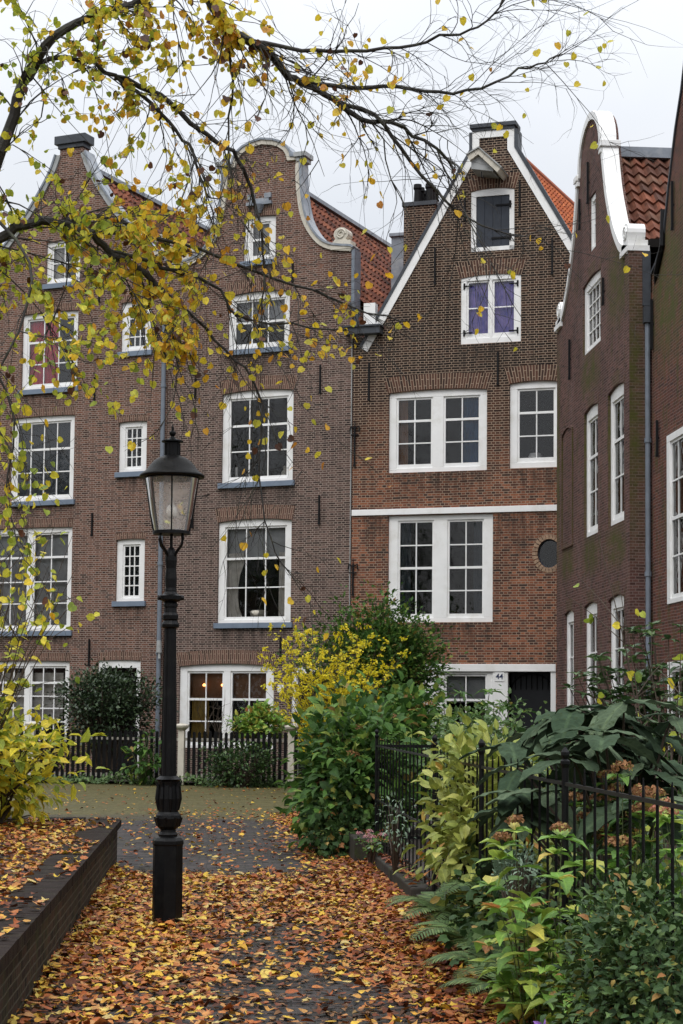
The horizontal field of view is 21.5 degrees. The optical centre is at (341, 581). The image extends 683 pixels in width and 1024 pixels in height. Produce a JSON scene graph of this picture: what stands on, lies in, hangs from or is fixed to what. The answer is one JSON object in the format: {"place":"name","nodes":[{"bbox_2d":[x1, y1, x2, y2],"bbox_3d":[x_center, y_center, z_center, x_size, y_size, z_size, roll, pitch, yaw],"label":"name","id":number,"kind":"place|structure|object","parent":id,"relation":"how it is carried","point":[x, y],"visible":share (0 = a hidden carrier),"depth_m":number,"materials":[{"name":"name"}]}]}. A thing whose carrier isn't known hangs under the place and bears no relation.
{"place":"outdoors","nodes":[
{"label":"outdoors","id":0,"kind":"place"},
{"bbox_2d":[8,780,502,1023],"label":"ground","id":1,"kind":"structure","parent":0,"point":[192,799],"depth_m":19.20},
{"bbox_2d":[0,817,121,1023],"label":"planter wall","id":2,"kind":"structure","parent":1,"relation":"on","point":[28,949],"depth_m":11.33,"materials":[{"name":"brick"}]},
{"bbox_2d":[0,822,77,897],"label":"planter soil","id":3,"kind":"structure","parent":2,"relation":"in","point":[22,855],"depth_m":15.31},
{"bbox_2d":[0,817,88,898],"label":"fallen leaves","id":4,"kind":"object","parent":3,"relation":"on","point":[34,837],"visible":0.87,"depth_m":15.65,"materials":[{"name":"orange plant"}]},
{"bbox_2d":[0,462,99,735],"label":"hazel shrub","id":5,"kind":"object","parent":3,"relation":"on","point":[10,688],"visible":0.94,"depth_m":18.14,"materials":[{"name":"yellow plant"}]},
{"bbox_2d":[0,705,108,827],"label":"hazel shrub","id":6,"kind":"object","parent":3,"relation":"on","point":[19,769],"visible":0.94,"depth_m":18.20,"materials":[{"name":"yellow plant"}]},
{"bbox_2d":[0,0,682,696],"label":"lime tree","id":7,"kind":"object","parent":3,"relation":"on","point":[230,38],"visible":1,"depth_m":14.13,"materials":[{"name":"yellow plant"}]},
{"bbox_2d":[0,816,120,937],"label":"fallen leaves","id":8,"kind":"object","parent":2,"relation":"on","point":[17,885],"visible":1,"depth_m":12.77,"materials":[{"name":"orange plant"}]},
{"bbox_2d":[120,729,161,784],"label":"leafy plant","id":9,"kind":"object","parent":1,"relation":"on","point":[142,772],"visible":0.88,"depth_m":39.55,"materials":[{"name":"green plant"}]},
{"bbox_2d":[7,775,284,783],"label":"front garden","id":10,"kind":"object","parent":1,"relation":"on","point":[187,781],"depth_m":41.28,"materials":[{"name":"soil"}]},
{"bbox_2d":[11,719,97,777],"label":"garden shrub","id":11,"kind":"object","parent":10,"relation":"on","point":[61,726],"visible":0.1,"depth_m":41.59,"materials":[{"name":"yellow plant"}]},
{"bbox_2d":[0,132,210,773],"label":"brick house","id":12,"kind":"structure","parent":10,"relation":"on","point":[115,553],"depth_m":45.30,"materials":[{"name":"brown brick"}]},
{"bbox_2d":[0,661,69,741],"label":"window","id":13,"kind":"structure","parent":12,"relation":"in","point":[30,699],"depth_m":45.53,"materials":[{"name":"white paint"}]},
{"bbox_2d":[0,527,71,635],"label":"window","id":14,"kind":"structure","parent":12,"relation":"in","point":[55,550],"depth_m":45.76,"materials":[{"name":"white paint"}]},
{"bbox_2d":[11,415,74,506],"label":"window","id":15,"kind":"structure","parent":12,"relation":"in","point":[62,426],"depth_m":45.94,"materials":[{"name":"white paint"}]},
{"bbox_2d":[17,311,78,394],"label":"window","id":16,"kind":"structure","parent":12,"relation":"in","point":[34,326],"depth_m":46.19,"materials":[{"name":"white paint"}]},
{"bbox_2d":[42,239,81,289],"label":"window","id":17,"kind":"structure","parent":12,"relation":"in","point":[52,284],"depth_m":46.17,"materials":[{"name":"white paint"}]},
{"bbox_2d":[99,660,140,772],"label":"door","id":18,"kind":"structure","parent":12,"relation":"in","point":[123,663],"depth_m":44.36,"materials":[{"name":"white paint"}]},
{"bbox_2d":[112,539,145,606],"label":"window","id":19,"kind":"structure","parent":12,"relation":"in","point":[130,552],"depth_m":44.66,"materials":[{"name":"white paint"}]},
{"bbox_2d":[114,421,146,477],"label":"window","id":20,"kind":"structure","parent":12,"relation":"in","point":[131,463],"depth_m":44.88,"materials":[{"name":"white paint"}]},
{"bbox_2d":[117,302,152,357],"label":"window","id":21,"kind":"structure","parent":12,"relation":"in","point":[136,340],"depth_m":45.11,"materials":[{"name":"white paint"}]},
{"bbox_2d":[44,658,178,778],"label":"evergreen shrub","id":22,"kind":"object","parent":10,"relation":"on","point":[105,710],"visible":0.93,"depth_m":41.76,"materials":[{"name":"green plant"}]},
{"bbox_2d":[2,768,304,786],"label":"ground cover","id":23,"kind":"object","parent":10,"relation":"on","point":[102,780],"visible":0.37,"depth_m":39.85,"materials":[{"name":"green plant"}]},
{"bbox_2d":[194,698,251,774],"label":"bare shrub","id":24,"kind":"object","parent":10,"relation":"on","point":[217,725],"visible":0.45,"depth_m":40.69,"materials":[{"name":"plant"}]},
{"bbox_2d":[222,698,291,780],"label":"garden shrub","id":25,"kind":"object","parent":10,"relation":"on","point":[259,717],"visible":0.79,"depth_m":40.57,"materials":[{"name":"green plant"}]},
{"bbox_2d":[163,137,390,779],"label":"brick house","id":26,"kind":"structure","parent":10,"relation":"on","point":[220,664],"depth_m":43.48,"materials":[{"name":"brown brick"}]},
{"bbox_2d":[180,664,273,748],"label":"window","id":27,"kind":"structure","parent":26,"relation":"in","point":[227,683],"depth_m":43.46,"materials":[{"name":"white paint"}]},
{"bbox_2d":[213,519,292,628],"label":"window","id":28,"kind":"structure","parent":26,"relation":"in","point":[229,616],"depth_m":43.35,"materials":[{"name":"white paint"}]},
{"bbox_2d":[250,610,267,616],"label":"bowl","id":29,"kind":"object","parent":28,"relation":"in","point":[256,613],"visible":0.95,"depth_m":43.17,"materials":[{"name":"white ceramic"}]},
{"bbox_2d":[217,390,294,488],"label":"window","id":30,"kind":"structure","parent":26,"relation":"in","point":[266,481],"depth_m":43.42,"materials":[{"name":"white paint"}]},
{"bbox_2d":[224,291,290,355],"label":"window","id":31,"kind":"structure","parent":26,"relation":"in","point":[283,298],"depth_m":43.70,"materials":[{"name":"white paint"}]},
{"bbox_2d":[240,216,277,266],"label":"window","id":32,"kind":"structure","parent":26,"relation":"in","point":[272,219],"depth_m":43.84,"materials":[{"name":"white paint"}]},
{"bbox_2d":[341,120,573,772],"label":"brick house","id":33,"kind":"structure","parent":10,"relation":"on","point":[454,525],"depth_m":41.65,"materials":[{"name":"brown brick"}]},
{"bbox_2d":[389,389,486,472],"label":"window","id":34,"kind":"structure","parent":33,"relation":"in","point":[473,442],"depth_m":41.77,"materials":[{"name":"white paint"}]},
{"bbox_2d":[388,514,492,621],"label":"window","id":35,"kind":"structure","parent":33,"relation":"in","point":[400,568],"depth_m":41.51,"materials":[{"name":"white paint"}]},
{"bbox_2d":[439,671,491,748],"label":"window","id":36,"kind":"structure","parent":33,"relation":"in","point":[471,682],"depth_m":41.23,"materials":[{"name":"white paint"}]},
{"bbox_2d":[461,274,520,343],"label":"window","id":37,"kind":"structure","parent":33,"relation":"in","point":[492,331],"depth_m":41.64,"materials":[{"name":"white paint"}]},
{"bbox_2d":[511,672,550,772],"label":"door","id":38,"kind":"structure","parent":33,"relation":"in","point":[534,688],"depth_m":40.91,"materials":[{"name":"black paint"}]},
{"bbox_2d":[510,381,556,467],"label":"window","id":39,"kind":"structure","parent":33,"relation":"in","point":[515,389],"depth_m":41.17,"materials":[{"name":"white paint"}]},
{"bbox_2d":[532,534,556,572],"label":"oval window","id":40,"kind":"structure","parent":33,"relation":"in","point":[548,536],"depth_m":40.77,"materials":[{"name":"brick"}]},
{"bbox_2d":[1,722,307,786],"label":"picket fence","id":41,"kind":"object","parent":1,"relation":"on","point":[182,728],"visible":0.41,"depth_m":40.00,"materials":[{"name":"black metal"}]},
{"bbox_2d":[139,425,204,922],"bbox_3d":[-1.309,0.699,13.725,0.504,3.830,0.504,1,-4,-16],"label":"street lamp","id":42,"kind":"object","parent":1,"relation":"on","point":[171,465],"visible":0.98,"depth_m":13.65,"materials":[{"name":"black metal"}]},
{"bbox_2d":[130,914,218,927],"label":"fallen leaves","id":43,"kind":"object","parent":1,"relation":"on","point":[183,920],"visible":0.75,"depth_m":13.49,"materials":[{"name":"orange plant"}]},
{"bbox_2d":[17,785,339,859],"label":"fallen leaves","id":44,"kind":"object","parent":1,"relation":"on","point":[66,809],"visible":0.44,"depth_m":29.23,"materials":[{"name":"orange plant"}]},
{"bbox_2d":[189,740,280,787],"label":"garden shrub","id":45,"kind":"object","parent":1,"relation":"on","point":[243,778],"visible":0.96,"depth_m":38.94,"materials":[{"name":"green plant"}]},
{"bbox_2d":[16,869,501,1023],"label":"leaf fragments","id":46,"kind":"object","parent":1,"relation":"on","point":[402,1012],"visible":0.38,"depth_m":10.73,"materials":[{"name":"orange plant"}]},
{"bbox_2d":[7,807,534,1023],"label":"fallen leaves","id":47,"kind":"object","parent":1,"relation":"on","point":[118,913],"visible":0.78,"depth_m":12.16,"materials":[{"name":"orange plant"}]},
{"bbox_2d":[300,780,373,860],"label":"ivy shrub","id":48,"kind":"object","parent":1,"relation":"on","point":[342,828],"visible":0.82,"depth_m":19.89,"materials":[{"name":"green plant"}]},
{"bbox_2d":[271,675,431,853],"bbox_3d":[0.203,2.197,21.176,2.140,2.213,2.914,1,-4,-4],"label":"hydrangea shrub","id":49,"kind":"object","parent":1,"relation":"on","point":[345,754],"visible":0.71,"depth_m":20.70,"materials":[{"name":"green plant"}]},
{"bbox_2d":[268,579,470,734],"bbox_3d":[0.652,2.179,38.655,4.473,4.486,3.181,1,-4,-4],"label":"dark shrub","id":50,"kind":"object","parent":1,"relation":"on","point":[392,631],"visible":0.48,"depth_m":38.41,"materials":[{"name":"green plant"}]},
{"bbox_2d":[347,830,597,1023],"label":"stone kerb","id":51,"kind":"structure","parent":1,"relation":"on","point":[356,852],"depth_m":17.02,"materials":[{"name":"grey stone"}]},
{"bbox_2d":[354,829,388,863],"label":"rose plant","id":52,"kind":"object","parent":51,"relation":"on","point":[371,852],"visible":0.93,"depth_m":18.25,"materials":[{"name":"green plant"}]},
{"bbox_2d":[367,787,418,872],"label":"white leaf plant","id":53,"kind":"object","parent":51,"relation":"on","point":[395,840],"visible":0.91,"depth_m":16.41,"materials":[{"name":"plant"}]},
{"bbox_2d":[363,829,438,884],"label":"fallen leaves","id":54,"kind":"object","parent":51,"relation":"on","point":[387,859],"visible":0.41,"depth_m":16.76,"materials":[{"name":"orange plant"}]},
{"bbox_2d":[385,891,455,907],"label":"fern","id":55,"kind":"object","parent":51,"relation":"on","point":[429,897],"visible":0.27,"depth_m":13.66,"materials":[{"name":"green plant"}]},
{"bbox_2d":[382,895,477,927],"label":"fern","id":56,"kind":"object","parent":51,"relation":"on","point":[437,911],"visible":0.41,"depth_m":12.26,"materials":[{"name":"green plant"}]},
{"bbox_2d":[408,919,494,957],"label":"fern","id":57,"kind":"object","parent":51,"relation":"on","point":[443,928],"visible":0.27,"depth_m":11.21,"materials":[{"name":"green plant"}]},
{"bbox_2d":[421,944,559,982],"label":"fern","id":58,"kind":"object","parent":51,"relation":"on","point":[460,956],"visible":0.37,"depth_m":10.22,"materials":[{"name":"green plant"}]},
{"bbox_2d":[432,879,552,897],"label":"fern","id":59,"kind":"object","parent":51,"relation":"on","point":[454,883],"visible":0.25,"depth_m":11.65,"materials":[{"name":"green plant"}]},
{"bbox_2d":[435,974,569,1001],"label":"fern","id":60,"kind":"object","parent":51,"relation":"on","point":[476,982],"visible":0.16,"depth_m":9.42,"materials":[{"name":"green plant"}]},
{"bbox_2d":[374,729,682,1014],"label":"iron fence","id":61,"kind":"object","parent":51,"relation":"on","point":[566,784],"visible":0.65,"depth_m":9.79,"materials":[{"name":"black metal"}]},
{"bbox_2d":[404,831,602,1000],"bbox_3d":[1.045,1.985,10.779,1.120,0.923,4.568,1,-4,-4],"label":"shrub","id":62,"kind":"object","parent":1,"relation":"on","point":[475,920],"visible":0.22,"depth_m":10.90,"materials":[{"name":"green plant"}]},
{"bbox_2d":[487,842,545,971],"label":"grey plant","id":63,"kind":"object","parent":1,"relation":"on","point":[527,882],"visible":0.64,"depth_m":9.72,"materials":[{"name":"green plant"}]},
{"bbox_2d":[397,801,682,1019],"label":"garden bed","id":64,"kind":"object","parent":1,"relation":"on","point":[427,840],"depth_m":19.48,"materials":[{"name":"soil"}]},
{"bbox_2d":[257,617,410,753],"bbox_3d":[-0.158,2.512,36.349,3.172,3.562,3.134,1,-4,-4],"label":"forsythia shrub","id":65,"kind":"object","parent":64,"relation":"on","point":[299,689],"visible":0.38,"depth_m":36.02,"materials":[{"name":"yellow plant"}]},
{"bbox_2d":[325,669,467,833],"bbox_3d":[0.804,2.196,22.808,2.282,2.188,2.412,1,-4,-4],"label":"hydrangea shrub","id":66,"kind":"object","parent":64,"relation":"on","point":[408,696],"visible":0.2,"depth_m":22.57,"materials":[{"name":"green plant"}]},
{"bbox_2d":[404,684,547,808],"bbox_3d":[1.628,2.045,19.531,1.869,1.870,2.474,1,-4,-4],"label":"loose shrub","id":67,"kind":"object","parent":64,"relation":"on","point":[489,720],"visible":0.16,"depth_m":19.60,"materials":[{"name":"green plant"}]},
{"bbox_2d":[417,688,535,799],"bbox_3d":[2.019,2.496,26.105,1.819,1.914,1.970,3,-5,-28],"label":"rhododendron","id":68,"kind":"object","parent":64,"relation":"on","point":[488,691],"visible":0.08,"depth_m":26.13,"materials":[{"name":"green plant"}]},
{"bbox_2d":[394,704,576,907],"bbox_3d":[0.975,1.676,12.840,1.235,1.616,2.670,1,-4,-4],"label":"lime shrub","id":69,"kind":"object","parent":64,"relation":"on","point":[453,834],"visible":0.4,"depth_m":12.41,"materials":[{"name":"yellow plant"}]},
{"bbox_2d":[422,719,682,890],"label":"shrub","id":70,"kind":"object","parent":64,"relation":"on","point":[520,730],"visible":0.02,"depth_m":14.17,"materials":[{"name":"green plant"}]},
{"bbox_2d":[459,699,682,908],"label":"leaf shrub","id":71,"kind":"object","parent":64,"relation":"on","point":[605,741],"visible":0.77,"depth_m":10.16,"materials":[{"name":"green plant"}]},
{"bbox_2d":[549,759,682,985],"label":"hydrangea shrub","id":72,"kind":"object","parent":64,"relation":"on","point":[649,793],"visible":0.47,"depth_m":9.03,"materials":[{"name":"green plant"}]},
{"bbox_2d":[557,620,682,853],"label":"rhododendron","id":73,"kind":"object","parent":64,"relation":"on","point":[608,692],"visible":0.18,"depth_m":18.51,"materials":[{"name":"green plant"}]},
{"bbox_2d":[565,534,682,902],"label":"sapling","id":74,"kind":"object","parent":64,"relation":"on","point":[631,674],"visible":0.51,"depth_m":13.32,"materials":[{"name":"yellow plant"}]},
{"bbox_2d":[586,793,682,979],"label":"hydrangea shrub","id":75,"kind":"object","parent":64,"relation":"on","point":[664,813],"visible":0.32,"depth_m":8.74,"materials":[{"name":"green plant"}]},
{"bbox_2d":[468,813,619,1023],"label":"hydrangea shrub","id":76,"kind":"object","parent":1,"relation":"on","point":[511,977],"visible":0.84,"depth_m":8.69,"materials":[{"name":"green plant"}]},
{"bbox_2d":[520,846,682,1023],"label":"dark shrub","id":77,"kind":"object","parent":1,"relation":"on","point":[629,945],"visible":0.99,"depth_m":6.86,"materials":[{"name":"green plant"}]},
{"bbox_2d":[281,466,286,474],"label":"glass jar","id":78,"kind":"object","parent":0,"point":[284,471],"visible":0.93,"depth_m":43.26,"materials":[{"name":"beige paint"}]},
{"bbox_2d":[0,0,682,243],"label":"sky","id":79,"kind":"structure","parent":0,"point":[645,106],"materials":[{"name":"white"}]},
{"bbox_2d":[528,453,541,457],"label":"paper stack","id":80,"kind":"object","parent":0,"point":[532,455],"visible":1,"depth_m":41.16,"materials":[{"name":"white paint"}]},
{"bbox_2d":[554,111,671,740],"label":"brick house","id":81,"kind":"structure","parent":0,"point":[604,450],"depth_m":33.51,"materials":[{"name":"brown brick"}]},
{"bbox_2d":[567,611,573,705],"bbox_3d":[4.667,1.784,36.092,0.110,2.420,0.950,1,-4,-4],"label":"window","id":82,"kind":"structure","parent":81,"relation":"in","point":[570,617],"depth_m":36.40,"materials":[{"name":"white paint"}]},
{"bbox_2d":[587,602,596,710],"bbox_3d":[4.813,1.615,34.039,0.110,2.460,1.180,1,-4,-4],"label":"window","id":83,"kind":"structure","parent":81,"relation":"in","point":[591,628],"depth_m":34.39,"materials":[{"name":"white paint"}]},
{"bbox_2d":[587,404,597,536],"bbox_3d":[4.853,-2.122,34.278,0.110,2.490,1.250,1,-4,-4],"label":"window","id":84,"kind":"structure","parent":81,"relation":"in","point":[592,416],"depth_m":34.58,"materials":[{"name":"white paint"}]},
{"bbox_2d":[585,270,600,354],"bbox_3d":[4.878,-5.154,34.435,0.110,1.420,1.620,1,-4,-4],"label":"window","id":85,"kind":"structure","parent":81,"relation":"in","point":[592,296],"depth_m":34.67,"materials":[{"name":"white paint"}]},
{"bbox_2d":[591,193,595,250],"bbox_3d":[4.892,-6.887,34.452,0.110,1.080,0.540,1,-4,-4],"label":"window","id":86,"kind":"structure","parent":81,"relation":"in","point":[593,204],"depth_m":34.58,"materials":[{"name":"white paint"}]},
{"bbox_2d":[611,383,623,525],"bbox_3d":[5.004,-2.277,32.149,0.110,2.490,1.270,1,-4,-4],"label":"window","id":87,"kind":"structure","parent":81,"relation":"in","point":[617,397],"depth_m":32.44,"materials":[{"name":"white paint"}]},
{"bbox_2d":[611,595,623,700],"bbox_3d":[4.967,1.458,31.875,0.110,2.460,1.230,1,-4,-4],"label":"window","id":88,"kind":"structure","parent":81,"relation":"in","point":[617,658],"depth_m":32.21,"materials":[{"name":"white paint"}]},
{"bbox_2d":[650,67,682,759],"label":"brick house","id":89,"kind":"structure","parent":0,"point":[666,324],"depth_m":29.66,"materials":[{"name":"brown brick"}]},
{"bbox_2d":[667,427,682,604],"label":"window","id":90,"kind":"structure","parent":89,"relation":"in","point":[675,439],"depth_m":29.34,"materials":[{"name":"white paint"}]},
{"bbox_2d":[667,661,682,759],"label":"window","id":91,"kind":"structure","parent":89,"relation":"in","point":[673,664],"depth_m":29.19,"materials":[{"name":"white paint"}]}
]}

